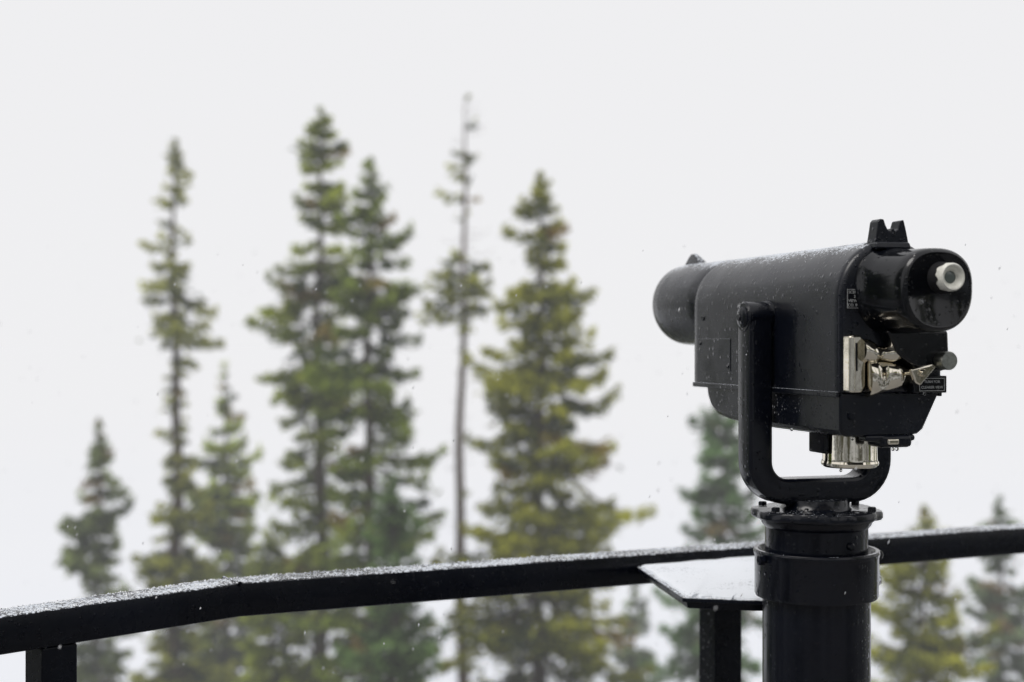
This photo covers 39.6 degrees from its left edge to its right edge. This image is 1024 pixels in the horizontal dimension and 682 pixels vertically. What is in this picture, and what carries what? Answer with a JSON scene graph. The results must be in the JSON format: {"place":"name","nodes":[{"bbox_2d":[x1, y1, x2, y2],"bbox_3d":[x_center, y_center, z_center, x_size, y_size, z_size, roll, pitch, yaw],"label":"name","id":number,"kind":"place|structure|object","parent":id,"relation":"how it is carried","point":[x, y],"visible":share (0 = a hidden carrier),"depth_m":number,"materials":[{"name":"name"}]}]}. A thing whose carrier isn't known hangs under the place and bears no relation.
{"place":"outdoors","nodes":[
{"label":"outdoors","id":0,"kind":"place"},
{"bbox_2d":[0,350,1023,681],"bbox_3d":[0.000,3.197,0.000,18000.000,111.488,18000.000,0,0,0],"label":"ground","id":1,"kind":"structure","parent":0,"point":[960,464],"depth_m":719.94,"materials":[{"name":"white snow"}]},
{"bbox_2d":[54,417,142,681],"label":"fir tree","id":2,"kind":"object","parent":1,"relation":"on","point":[97,522],"visible":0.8,"depth_m":32.47,"materials":[{"name":"green plant"}]},
{"bbox_2d":[127,137,238,681],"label":"fir tree","id":3,"kind":"object","parent":1,"relation":"on","point":[173,562],"visible":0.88,"depth_m":30.39,"materials":[{"name":"green plant"}]},
{"bbox_2d":[181,360,278,681],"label":"fir tree","id":4,"kind":"object","parent":1,"relation":"on","point":[235,507],"visible":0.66,"depth_m":34.58,"materials":[{"name":"green plant"}]},
{"bbox_2d":[235,514,316,681],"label":"fir tree","id":5,"kind":"object","parent":1,"relation":"on","point":[266,623],"visible":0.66,"depth_m":28.09,"materials":[{"name":"green plant"}]},
{"bbox_2d":[241,106,390,681],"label":"fir tree","id":6,"kind":"object","parent":1,"relation":"on","point":[294,393],"visible":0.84,"depth_m":28.08,"materials":[{"name":"green plant"}]},
{"bbox_2d":[279,156,449,681],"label":"fir tree","id":7,"kind":"object","parent":1,"relation":"on","point":[395,296],"visible":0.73,"depth_m":25.94,"materials":[{"name":"green plant"}]},
{"bbox_2d":[333,472,448,681],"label":"fir tree","id":8,"kind":"object","parent":1,"relation":"on","point":[399,662],"visible":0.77,"depth_m":23.84,"materials":[{"name":"green plant"}]},
{"bbox_2d":[413,93,493,681],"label":"dead topped pine tree","id":9,"kind":"object","parent":1,"relation":"on","point":[464,310],"visible":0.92,"depth_m":28.21,"materials":[{"name":"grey plant"}]},
{"bbox_2d":[428,170,657,681],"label":"fir tree","id":10,"kind":"object","parent":1,"relation":"on","point":[547,637],"visible":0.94,"depth_m":25.78,"materials":[{"name":"green plant"}]},
{"bbox_2d":[609,584,658,681],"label":"fir tree","id":11,"kind":"object","parent":1,"relation":"on","point":[629,656],"visible":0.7,"depth_m":36.88,"materials":[{"name":"green plant"}]},
{"bbox_2d":[636,406,764,681],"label":"fir tree","id":12,"kind":"object","parent":1,"relation":"on","point":[715,441],"visible":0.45,"depth_m":30.28,"materials":[{"name":"green plant"}]},
{"bbox_2d":[871,503,1009,681],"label":"fir tree","id":13,"kind":"object","parent":1,"relation":"on","point":[931,655],"visible":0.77,"depth_m":25.87,"materials":[{"name":"green plant"}]},
{"bbox_2d":[955,495,1023,681],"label":"fir tree","id":14,"kind":"object","parent":1,"relation":"on","point":[993,598],"visible":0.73,"depth_m":34.68,"materials":[{"name":"green plant"}]},
{"bbox_2d":[0,242,1023,681],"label":"snowfall","id":15,"kind":"object","parent":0,"point":[464,450],"visible":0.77,"depth_m":3.04,"materials":[{"name":"white"}]},
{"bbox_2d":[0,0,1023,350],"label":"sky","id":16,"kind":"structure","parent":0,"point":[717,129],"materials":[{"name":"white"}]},
{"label":"viewing deck","id":17,"kind":"structure","parent":0,"visible":0},
{"bbox_2d":[0,523,1023,681],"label":"metal railing","id":18,"kind":"object","parent":17,"relation":"on","point":[706,579],"visible":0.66,"depth_m":1.89,"materials":[{"name":"metal"}]},
{"bbox_2d":[653,219,971,681],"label":"coin operated tower viewer","id":19,"kind":"object","parent":17,"relation":"on","point":[846,359],"visible":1,"depth_m":1.64,"materials":[{"name":"black paint"}]}
]}

